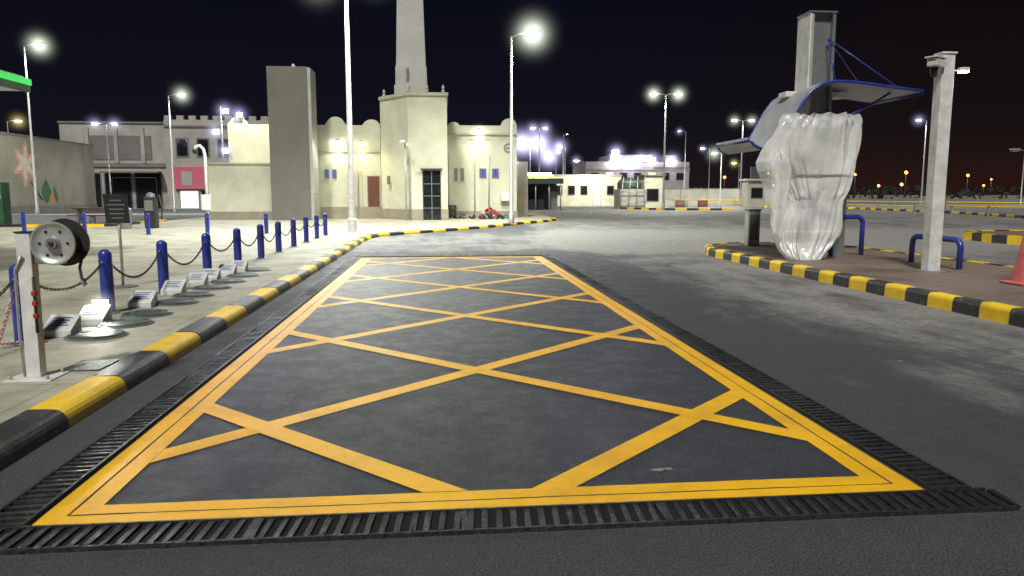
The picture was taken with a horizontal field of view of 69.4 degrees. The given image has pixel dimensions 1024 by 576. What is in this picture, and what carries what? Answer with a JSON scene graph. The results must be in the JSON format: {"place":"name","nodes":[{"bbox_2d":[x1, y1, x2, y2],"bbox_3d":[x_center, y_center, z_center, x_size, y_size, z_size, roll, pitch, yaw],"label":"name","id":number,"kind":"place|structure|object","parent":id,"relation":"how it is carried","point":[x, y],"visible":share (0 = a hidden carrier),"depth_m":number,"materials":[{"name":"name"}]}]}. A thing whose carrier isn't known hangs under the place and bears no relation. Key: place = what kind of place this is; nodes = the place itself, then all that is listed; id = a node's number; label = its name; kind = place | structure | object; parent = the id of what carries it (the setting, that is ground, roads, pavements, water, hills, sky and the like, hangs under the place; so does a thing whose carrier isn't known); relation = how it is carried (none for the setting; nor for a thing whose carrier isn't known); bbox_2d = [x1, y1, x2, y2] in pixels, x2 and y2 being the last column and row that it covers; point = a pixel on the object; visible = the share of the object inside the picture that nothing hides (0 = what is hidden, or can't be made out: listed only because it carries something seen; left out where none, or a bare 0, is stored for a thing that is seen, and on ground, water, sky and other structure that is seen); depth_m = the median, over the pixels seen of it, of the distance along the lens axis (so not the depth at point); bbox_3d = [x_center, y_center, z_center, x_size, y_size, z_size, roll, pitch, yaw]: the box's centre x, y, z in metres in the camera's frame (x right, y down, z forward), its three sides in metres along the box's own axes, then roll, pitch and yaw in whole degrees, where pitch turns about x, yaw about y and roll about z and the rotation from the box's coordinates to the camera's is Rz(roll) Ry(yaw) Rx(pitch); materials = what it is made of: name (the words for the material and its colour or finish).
{"place":"outdoors","nodes":[
{"label":"outdoors","id":0,"kind":"place"},
{"bbox_2d":[12,214,204,223],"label":"side road","id":1,"kind":"structure","parent":0,"point":[34,219],"depth_m":45.99,"materials":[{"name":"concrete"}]},
{"bbox_2d":[0,182,11,223],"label":"fuel dispenser","id":2,"kind":"object","parent":1,"relation":"on","point":[5,211],"visible":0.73,"depth_m":36.74,"materials":[{"name":"green metal"}]},
{"bbox_2d":[23,42,44,214],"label":"street lamp","id":3,"kind":"object","parent":1,"relation":"on","point":[38,44],"visible":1,"depth_m":52.05,"materials":[{"name":"metal"}]},
{"bbox_2d":[67,207,104,222],"bbox_3d":[-21.868,-3.852,39.057,2.400,0.806,1.500,-1,7,-5],"label":"picnic table","id":4,"kind":"object","parent":1,"relation":"on","point":[79,210],"visible":0.53,"depth_m":38.82,"materials":[{"name":"brown wood"}]},
{"bbox_2d":[0,213,551,423],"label":"pavement","id":5,"kind":"structure","parent":0,"point":[181,238],"depth_m":14.34,"materials":[{"name":"concrete"}]},
{"bbox_2d":[0,70,31,91],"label":"station canopy","id":6,"kind":"object","parent":5,"relation":"on","point":[9,81],"visible":1,"depth_m":16.93,"materials":[{"name":"green paint"}]},
{"bbox_2d":[8,264,23,345],"bbox_3d":[-4.892,0.157,7.362,0.260,0.803,0.256,-1,7,-5],"label":"bollard","id":7,"kind":"object","parent":5,"relation":"on","point":[13,307],"visible":0.32,"depth_m":7.29,"materials":[{"name":"metal"}]},
{"bbox_2d":[40,263,102,291],"bbox_3d":[-4.985,-0.094,8.298,0.043,0.243,1.751,-1,7,-5],"label":"barrier chain","id":8,"kind":"object","parent":7,"relation":"hanging from","point":[76,285],"visible":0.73,"depth_m":8.36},
{"bbox_2d":[0,281,47,345],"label":"warning chain","id":9,"kind":"object","parent":5,"relation":"on","point":[3,324],"visible":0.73,"depth_m":7.18,"materials":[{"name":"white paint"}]},
{"bbox_2d":[2,219,89,382],"bbox_3d":[-3.724,0.089,5.957,0.660,1.290,0.342,-1,7,-5],"label":"air hose reel stand","id":10,"kind":"object","parent":5,"relation":"on","point":[64,242],"visible":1,"depth_m":5.89,"materials":[{"name":"white paint"}]},
{"bbox_2d":[43,314,81,337],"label":"fill point label block","id":11,"kind":"structure","parent":5,"relation":"on","point":[59,326],"depth_m":7.78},
{"bbox_2d":[0,219,165,226],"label":"striped kerb","id":12,"kind":"structure","parent":5,"relation":"on","point":[88,225],"depth_m":34.40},
{"bbox_2d":[60,360,118,371],"bbox_3d":[-3.661,0.673,6.423,0.320,0.014,0.380,-1,7,-5],"label":"access hatch cover","id":13,"kind":"object","parent":5,"relation":"on","point":[90,365],"visible":1,"depth_m":6.39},
{"bbox_2d":[79,305,111,325],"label":"fill point label block","id":14,"kind":"structure","parent":5,"relation":"on","point":[92,315],"depth_m":8.47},
{"bbox_2d":[63,329,128,341],"bbox_3d":[-4.376,0.488,7.788,0.600,0.044,0.600,-1,7,-5],"label":"manhole cover","id":15,"kind":"object","parent":5,"relation":"on","point":[93,335],"visible":1,"depth_m":7.68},
{"bbox_2d":[98,249,120,313],"bbox_3d":[-5.077,-0.084,9.268,0.260,0.803,0.256,-1,7,-5],"label":"bollard","id":16,"kind":"object","parent":5,"relation":"on","point":[106,277],"visible":0.81,"depth_m":9.21,"materials":[{"name":"metal"}]},
{"bbox_2d":[103,194,137,288],"bbox_3d":[-6.277,-0.756,11.851,0.440,1.490,0.440,-1,7,-5],"label":"information sign","id":17,"kind":"object","parent":5,"relation":"on","point":[116,208],"visible":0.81,"depth_m":11.74,"materials":[{"name":"metal"}]},
{"bbox_2d":[96,318,153,328],"bbox_3d":[-4.446,0.397,8.509,0.600,0.044,0.600,-1,7,-5],"label":"manhole cover","id":18,"kind":"object","parent":5,"relation":"on","point":[120,323],"visible":0.98,"depth_m":8.39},
{"bbox_2d":[127,290,157,307],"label":"fill point label block","id":19,"kind":"structure","parent":5,"relation":"on","point":[143,299],"depth_m":9.77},
{"bbox_2d":[119,309,172,317],"bbox_3d":[-4.531,0.313,9.168,0.600,0.044,0.600,-1,7,-5],"label":"manhole cover","id":20,"kind":"object","parent":5,"relation":"on","point":[149,313],"visible":0.98,"depth_m":9.07,"materials":[{"name":"grey metal"}]},
{"bbox_2d":[143,192,162,227],"bbox_3d":[-15.790,-3.436,32.708,0.780,1.580,0.510,-1,7,-5],"label":"vacuum machine","id":21,"kind":"object","parent":5,"relation":"on","point":[150,201],"visible":0.95,"depth_m":32.50,"materials":[{"name":"grey metal"}]},
{"bbox_2d":[156,240,168,293],"bbox_3d":[-5.260,-0.321,11.144,0.260,0.803,0.256,-1,7,-5],"label":"bollard","id":22,"kind":"object","parent":5,"relation":"on","point":[162,265],"visible":0.77,"depth_m":11.08,"materials":[{"name":"blue paint"}]},
{"bbox_2d":[113,251,160,277],"bbox_3d":[-5.169,-0.296,10.194,0.043,0.316,1.718,-1,7,-5],"label":"barrier chain","id":23,"kind":"object","parent":22,"relation":"hanging from","point":[137,276],"visible":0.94,"depth_m":10.22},
{"bbox_2d":[161,279,186,294],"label":"fill point label block","id":24,"kind":"structure","parent":5,"relation":"on","point":[170,287],"depth_m":11.01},
{"bbox_2d":[156,298,198,305],"bbox_3d":[-4.627,0.189,10.156,0.600,0.044,0.600,-1,7,-5],"label":"manhole cover","id":25,"kind":"object","parent":5,"relation":"on","point":[176,302],"visible":0.89,"depth_m":10.06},
{"bbox_2d":[171,291,214,297],"bbox_3d":[-4.699,0.095,10.897,0.600,0.044,0.600,-1,7,-5],"label":"manhole cover","id":26,"kind":"object","parent":5,"relation":"on","point":[196,294],"visible":0.98,"depth_m":10.78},
{"bbox_2d":[186,273,208,286],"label":"fill point label block","id":27,"kind":"structure","parent":5,"relation":"on","point":[194,279],"depth_m":12.00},
{"bbox_2d":[192,144,210,224],"bbox_3d":[-14.091,-4.643,33.631,0.756,3.744,0.289,0,7,1],"label":"camera pole","id":28,"kind":"object","parent":5,"relation":"on","point":[206,201],"visible":0.98,"depth_m":33.58,"materials":[{"name":"metal"}]},
{"bbox_2d":[201,233,211,268],"bbox_3d":[-5.463,-0.585,13.238,0.260,0.803,0.256,-1,7,-5],"label":"bollard","id":29,"kind":"object","parent":5,"relation":"on","point":[206,253],"visible":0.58,"depth_m":13.17,"materials":[{"name":"metal"}]},
{"bbox_2d":[201,268,220,281],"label":"fill point label block","id":30,"kind":"structure","parent":5,"relation":"on","point":[214,273],"depth_m":12.73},
{"bbox_2d":[191,284,231,290],"bbox_3d":[-4.785,-0.017,11.785,0.600,0.044,0.600,-1,7,-5],"label":"manhole cover","id":31,"kind":"object","parent":5,"relation":"on","point":[207,287],"visible":1,"depth_m":11.65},
{"bbox_2d":[219,264,236,276],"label":"fill point label block","id":32,"kind":"structure","parent":5,"relation":"on","point":[227,269],"depth_m":13.51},
{"bbox_2d":[209,278,246,283],"bbox_3d":[-4.847,-0.123,12.627,0.600,0.044,0.600,-1,7,-5],"label":"manhole cover","id":33,"kind":"object","parent":5,"relation":"on","point":[229,280],"visible":0.98,"depth_m":12.50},
{"bbox_2d":[233,228,241,259],"bbox_3d":[-5.658,-0.838,15.242,0.260,0.803,0.256,-1,7,-5],"label":"bollard","id":34,"kind":"object","parent":5,"relation":"on","point":[237,248],"visible":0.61,"depth_m":15.18,"materials":[{"name":"metal"}]},
{"bbox_2d":[231,260,247,271],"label":"fill point label block","id":35,"kind":"structure","parent":5,"relation":"on","point":[242,265],"depth_m":14.32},
{"bbox_2d":[207,164,271,211],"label":"wall block","id":36,"kind":"structure","parent":5,"relation":"on","point":[239,187],"depth_m":43.48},
{"bbox_2d":[209,212,271,219],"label":"dado","id":37,"kind":"object","parent":36,"relation":"attached to","point":[236,215],"visible":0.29,"depth_m":43.62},
{"bbox_2d":[225,273,259,277],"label":"manhole cover","id":38,"kind":"object","parent":5,"relation":"on","point":[240,275],"visible":0.95,"depth_m":13.39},
{"bbox_2d":[256,224,266,258],"bbox_3d":[-5.850,-1.088,17.217,0.260,0.803,0.256,-1,7,-5],"label":"bollard","id":39,"kind":"object","parent":5,"relation":"on","point":[260,245],"visible":1,"depth_m":17.16,"materials":[{"name":"blue paint"}]},
{"bbox_2d":[275,221,283,252],"bbox_3d":[-6.033,-1.325,19.093,0.260,0.803,0.256,-1,7,-5],"label":"bollard","id":40,"kind":"object","parent":5,"relation":"on","point":[278,240],"visible":1,"depth_m":19.04,"materials":[{"name":"metal"}]},
{"bbox_2d":[289,219,298,246],"bbox_3d":[-6.225,-1.574,21.069,0.260,0.803,0.256,-1,7,-5],"label":"bollard","id":41,"kind":"object","parent":5,"relation":"on","point":[293,235],"visible":1,"depth_m":21.01,"materials":[{"name":"metal"}]},
{"bbox_2d":[302,217,308,242],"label":"bollard","id":42,"kind":"object","parent":5,"relation":"on","point":[306,231],"visible":1,"depth_m":22.98,"materials":[{"name":"blue paint"}]},
{"bbox_2d":[307,68,319,219],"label":"sign pylon slab","id":43,"kind":"structure","parent":5,"relation":"on","point":[313,149],"depth_m":43.23,"materials":[{"name":"concrete"}]},
{"bbox_2d":[344,0,356,231],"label":"street lamp","id":44,"kind":"object","parent":5,"relation":"on","point":[352,223],"visible":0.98,"depth_m":29.07,"materials":[{"name":"metal"}]},
{"bbox_2d":[212,0,527,219],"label":"mosque","id":45,"kind":"structure","parent":5,"relation":"on","point":[464,169],"depth_m":44.66,"materials":[{"name":"paint"}]},
{"bbox_2d":[368,176,379,206],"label":"brown door","id":46,"kind":"structure","parent":45,"relation":"in","point":[373,181],"depth_m":45.45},
{"bbox_2d":[399,139,408,219],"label":"camera pole","id":47,"kind":"object","parent":5,"relation":"on","point":[404,142],"visible":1,"depth_m":42.32,"materials":[{"name":"metal"}]},
{"bbox_2d":[454,207,508,218],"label":"rubble pile","id":48,"kind":"object","parent":5,"relation":"on","point":[490,213],"visible":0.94,"depth_m":45.01,"materials":[{"name":"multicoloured stone"}]},
{"bbox_2d":[266,66,311,219],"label":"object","id":49,"kind":"object","parent":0,"point":[290,176],"visible":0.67,"depth_m":42.65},
{"bbox_2d":[0,195,1023,575],"bbox_3d":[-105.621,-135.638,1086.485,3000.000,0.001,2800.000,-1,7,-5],"label":"ground","id":50,"kind":"structure","parent":0,"point":[946,395],"depth_m":5.97,"materials":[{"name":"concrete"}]},
{"bbox_2d":[0,134,96,205],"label":"wall","id":51,"kind":"structure","parent":50,"relation":"on","point":[72,164],"depth_m":62.39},
{"bbox_2d":[42,180,50,202],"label":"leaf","id":52,"kind":"object","parent":51,"relation":"attached to","point":[46,191],"visible":1,"depth_m":61.33,"materials":[{"name":"green paint"}]},
{"bbox_2d":[0,131,93,145],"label":"coping","id":53,"kind":"object","parent":51,"relation":"on","point":[14,134],"visible":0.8,"depth_m":61.03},
{"bbox_2d":[11,204,97,213],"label":"plinth","id":54,"kind":"structure","parent":50,"relation":"on","point":[52,209],"depth_m":61.97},
{"bbox_2d":[91,122,117,193],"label":"street lamp","id":55,"kind":"object","parent":50,"relation":"on","point":[97,123],"visible":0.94,"depth_m":70.25,"materials":[{"name":"metal"}]},
{"bbox_2d":[59,123,167,208],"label":"block","id":56,"kind":"structure","parent":50,"relation":"on","point":[72,132],"depth_m":81.05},
{"bbox_2d":[95,173,101,206],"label":"shopfront","id":57,"kind":"object","parent":56,"relation":"attached to","point":[98,190],"visible":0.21,"depth_m":81.25,"materials":[{"name":"black glass"}]},
{"bbox_2d":[57,121,163,123],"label":"coping","id":58,"kind":"object","parent":56,"relation":"on","point":[110,122],"visible":0.29,"depth_m":80.43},
{"bbox_2d":[84,135,151,159],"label":"recess","id":59,"kind":"object","parent":56,"relation":"attached to","point":[129,147],"visible":0.79,"depth_m":80.92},
{"bbox_2d":[113,127,118,162],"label":"pilaster","id":60,"kind":"object","parent":59,"relation":"attached to","point":[115,140],"visible":1,"depth_m":80.78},
{"bbox_2d":[139,127,145,162],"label":"pilaster","id":61,"kind":"object","parent":59,"relation":"attached to","point":[142,144],"visible":1,"depth_m":81.04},
{"bbox_2d":[105,173,131,207],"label":"shopfront","id":62,"kind":"object","parent":56,"relation":"attached to","point":[121,185],"visible":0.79,"depth_m":81.39,"materials":[{"name":"black glass"}]},
{"bbox_2d":[94,163,165,166],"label":"string course","id":63,"kind":"object","parent":56,"relation":"attached to","point":[131,164],"visible":0.64,"depth_m":81.17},
{"bbox_2d":[135,174,161,207],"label":"shopfront","id":64,"kind":"object","parent":56,"relation":"attached to","point":[144,186],"visible":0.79,"depth_m":81.71,"materials":[{"name":"black glass"}]},
{"bbox_2d":[168,93,185,211],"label":"street lamp","id":65,"kind":"object","parent":50,"relation":"on","point":[173,186],"visible":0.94,"depth_m":66.96,"materials":[{"name":"metal"}]},
{"bbox_2d":[0,257,360,526],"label":"drain grate","id":66,"kind":"object","parent":50,"relation":"on","point":[32,503],"visible":0.99,"depth_m":5.01,"materials":[{"name":"metal"}]},
{"bbox_2d":[163,120,268,208],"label":"block","id":67,"kind":"structure","parent":50,"relation":"on","point":[191,134],"depth_m":81.14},
{"bbox_2d":[176,139,187,155],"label":"window","id":68,"kind":"structure","parent":67,"relation":"in","point":[182,150],"depth_m":80.97,"materials":[{"name":"black glass"}]},
{"bbox_2d":[180,191,198,207],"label":"lit door","id":69,"kind":"structure","parent":67,"relation":"in","point":[189,199],"depth_m":81.72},
{"bbox_2d":[173,167,208,188],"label":"pink fascia","id":70,"kind":"structure","parent":67,"relation":"attached to","point":[198,178],"depth_m":81.22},
{"bbox_2d":[181,172,191,184],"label":"shop sign","id":71,"kind":"object","parent":70,"relation":"attached to","point":[186,178],"visible":1,"depth_m":81.15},
{"bbox_2d":[197,139,208,155],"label":"window","id":72,"kind":"structure","parent":67,"relation":"in","point":[203,143],"depth_m":81.16,"materials":[{"name":"black glass"}]},
{"bbox_2d":[0,213,556,470],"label":"striped kerb","id":73,"kind":"structure","parent":50,"relation":"on","point":[24,433],"depth_m":6.42,"materials":[{"name":"concrete"}]},
{"bbox_2d":[508,29,540,222],"bbox_3d":[1.026,-9.254,37.187,4.946,12.000,5.200,-1,7,-5],"label":"street lamp","id":74,"kind":"object","parent":73,"relation":"on","point":[535,32],"visible":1,"depth_m":37.71,"materials":[{"name":"metal"}]},
{"bbox_2d":[353,255,549,257],"bbox_3d":[-1.533,-0.824,19.189,5.097,0.024,0.200,-1,7,-5],"label":"drain grate","id":75,"kind":"object","parent":50,"relation":"on","point":[451,256],"visible":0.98,"depth_m":19.13,"materials":[{"name":"metal"}]},
{"bbox_2d":[31,257,922,525],"bbox_3d":[-0.784,0.167,11.413,4.610,0.001,15.470,-1,7,-5],"label":"asphalt bay surface","id":76,"kind":"object","parent":50,"relation":"on","point":[475,432],"visible":0.6,"depth_m":5.56,"materials":[{"name":"asphalt"}]},
{"bbox_2d":[33,256,923,524],"bbox_3d":[-0.784,0.162,11.413,4.597,0.002,15.458,-1,7,-5],"label":"box junction marking","id":77,"kind":"object","parent":76,"relation":"on","point":[565,484],"visible":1,"depth_m":4.69,"materials":[{"name":"yellow paint"}]},
{"bbox_2d":[0,487,1020,554],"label":"drain grate","id":78,"kind":"object","parent":50,"relation":"on","point":[65,538],"visible":1,"depth_m":3.63,"materials":[{"name":"metal"}]},
{"bbox_2d":[528,178,563,209],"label":"shade shelter","id":79,"kind":"object","parent":50,"relation":"on","point":[542,193],"visible":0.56,"depth_m":77.20,"materials":[{"name":"grey metal"}]},
{"bbox_2d":[528,176,620,205],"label":"building","id":80,"kind":"structure","parent":50,"relation":"on","point":[577,199],"depth_m":104.58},
{"bbox_2d":[593,183,599,204],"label":"lit door","id":81,"kind":"structure","parent":80,"relation":"in","point":[596,193],"depth_m":104.74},
{"bbox_2d":[573,162,688,187],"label":"building","id":82,"kind":"structure","parent":50,"relation":"on","point":[579,168],"depth_m":123.23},
{"bbox_2d":[599,155,651,161],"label":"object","id":83,"kind":"object","parent":82,"relation":"on","point":[622,158],"visible":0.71,"depth_m":122.38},
{"bbox_2d":[586,168,689,170],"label":"band","id":84,"kind":"object","parent":82,"relation":"attached to","point":[630,169],"visible":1,"depth_m":122.77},
{"bbox_2d":[653,162,688,166],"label":"scaffold band","id":85,"kind":"object","parent":82,"relation":"attached to","point":[659,164],"visible":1,"depth_m":123.21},
{"bbox_2d":[614,174,665,208],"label":"kiosk","id":86,"kind":"object","parent":50,"relation":"on","point":[643,191],"visible":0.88,"depth_m":83.50,"materials":[{"name":"beige paint"}]},
{"bbox_2d":[647,189,657,200],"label":"window","id":87,"kind":"structure","parent":86,"relation":"in","point":[652,194],"depth_m":83.70,"materials":[{"name":"black glass"}]},
{"bbox_2d":[649,92,682,209],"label":"street lamp","id":88,"kind":"object","parent":50,"relation":"on","point":[663,189],"visible":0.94,"depth_m":75.18,"materials":[{"name":"metal"}]},
{"bbox_2d":[618,207,733,209],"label":"striped kerb","id":89,"kind":"structure","parent":50,"relation":"on","point":[677,208],"depth_m":75.91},
{"bbox_2d":[542,255,971,488],"bbox_3d":[1.642,0.126,11.677,0.230,0.024,15.516,-1,7,-5],"label":"drain grate","id":90,"kind":"object","parent":50,"relation":"on","point":[917,470],"visible":1,"depth_m":5.55,"materials":[{"name":"metal"}]},
{"bbox_2d":[671,199,1023,211],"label":"guard rail","id":91,"kind":"object","parent":50,"relation":"on","point":[877,205],"visible":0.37,"depth_m":75.29,"materials":[{"name":"metal"}]},
{"bbox_2d":[689,185,1023,198],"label":"row of distant trees","id":92,"kind":"object","parent":50,"relation":"on","point":[885,189],"visible":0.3,"depth_m":271.90,"materials":[{"name":"green plant"}]},
{"bbox_2d":[705,242,1023,327],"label":"striped kerb","id":93,"kind":"structure","parent":50,"relation":"on","point":[1012,315],"depth_m":11.76,"materials":[{"name":"concrete"}]},
{"bbox_2d":[713,243,1023,306],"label":"traffic island","id":94,"kind":"structure","parent":50,"relation":"on","point":[980,281],"depth_m":13.66,"materials":[{"name":"brick"}]},
{"bbox_2d":[744,209,761,245],"bbox_3d":[6.669,-1.687,20.536,0.370,1.020,0.340,-1,7,-5],"label":"service pedestal","id":95,"kind":"object","parent":94,"relation":"on","point":[752,228],"visible":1,"depth_m":20.40,"materials":[{"name":"metal"}]},
{"bbox_2d":[739,167,764,207],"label":"booth","id":96,"kind":"object","parent":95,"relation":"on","point":[752,196],"visible":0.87,"depth_m":90.66,"materials":[{"name":"beige paint"}]},
{"bbox_2d":[750,215,758,239],"bbox_3d":[6.684,-1.668,20.383,0.250,0.700,0.006,-1,7,-5],"label":"door panel","id":97,"kind":"structure","parent":95,"relation":"in","point":[754,220],"depth_m":20.38,"materials":[{"name":"grey metal"}]},
{"bbox_2d":[756,112,862,259],"bbox_3d":[6.451,-2.203,16.121,2.245,3.150,0.909,-1,7,-5],"label":"plastic wrapped fuel pump","id":98,"kind":"object","parent":94,"relation":"on","point":[805,165],"visible":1,"depth_m":15.88,"materials":[{"name":"white plastic"}]},
{"bbox_2d":[715,10,923,255],"bbox_3d":[7.102,-3.550,17.406,4.056,5.500,2.030,-1,7,-5],"label":"canopy shelter","id":99,"kind":"object","parent":94,"relation":"on","point":[818,89],"visible":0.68,"depth_m":16.90,"materials":[{"name":"white paint"}]},
{"bbox_2d":[826,215,864,256],"bbox_3d":[7.709,-1.211,17.026,1.030,0.954,0.200,-2,7,-16],"label":"hoop barrier","id":100,"kind":"object","parent":94,"relation":"on","point":[860,218],"visible":0.73,"depth_m":17.07,"materials":[{"name":"metal"}]},
{"bbox_2d":[906,234,964,270],"bbox_3d":[8.340,-0.731,14.586,0.200,0.615,1.687,0,7,-4],"label":"hoop barrier","id":101,"kind":"object","parent":94,"relation":"on","point":[960,250],"visible":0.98,"depth_m":14.04,"materials":[{"name":"metal"}]},
{"bbox_2d":[914,51,969,271],"bbox_3d":[7.701,-2.261,13.474,0.940,3.930,0.477,-3,8,-22],"label":"cctv lamp post","id":102,"kind":"object","parent":94,"relation":"on","point":[941,65],"visible":1,"depth_m":13.41,"materials":[{"name":"metal"}]},
{"bbox_2d":[999,234,1023,285],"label":"traffic cone","id":103,"kind":"object","parent":94,"relation":"on","point":[1017,277],"visible":1,"depth_m":11.61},
{"bbox_2d":[762,206,1023,218],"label":"striped kerb","id":104,"kind":"structure","parent":50,"relation":"on","point":[980,214],"depth_m":61.74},
{"bbox_2d":[916,119,926,204],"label":"street lamp","id":105,"kind":"object","parent":50,"relation":"on","point":[923,162],"visible":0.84,"depth_m":99.42,"materials":[{"name":"metal"}]},
{"bbox_2d":[913,205,1023,217],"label":"guard rail","id":106,"kind":"object","parent":50,"relation":"on","point":[951,212],"visible":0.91,"depth_m":51.32,"materials":[{"name":"metal"}]},
{"bbox_2d":[963,230,1023,244],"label":"striped kerb","id":107,"kind":"structure","parent":50,"relation":"on","point":[973,235],"depth_m":24.81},
{"bbox_2d":[976,231,1023,235],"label":"traffic island","id":108,"kind":"structure","parent":50,"relation":"on","point":[1019,233],"depth_m":26.54,"materials":[{"name":"brick"}]},
{"bbox_2d":[0,0,1023,194],"label":"sky","id":109,"kind":"structure","parent":0,"point":[591,70],"materials":[{"name":"black"}]},
{"bbox_2d":[664,189,765,205],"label":"wall","id":110,"kind":"structure","parent":0,"point":[696,194],"depth_m":108.37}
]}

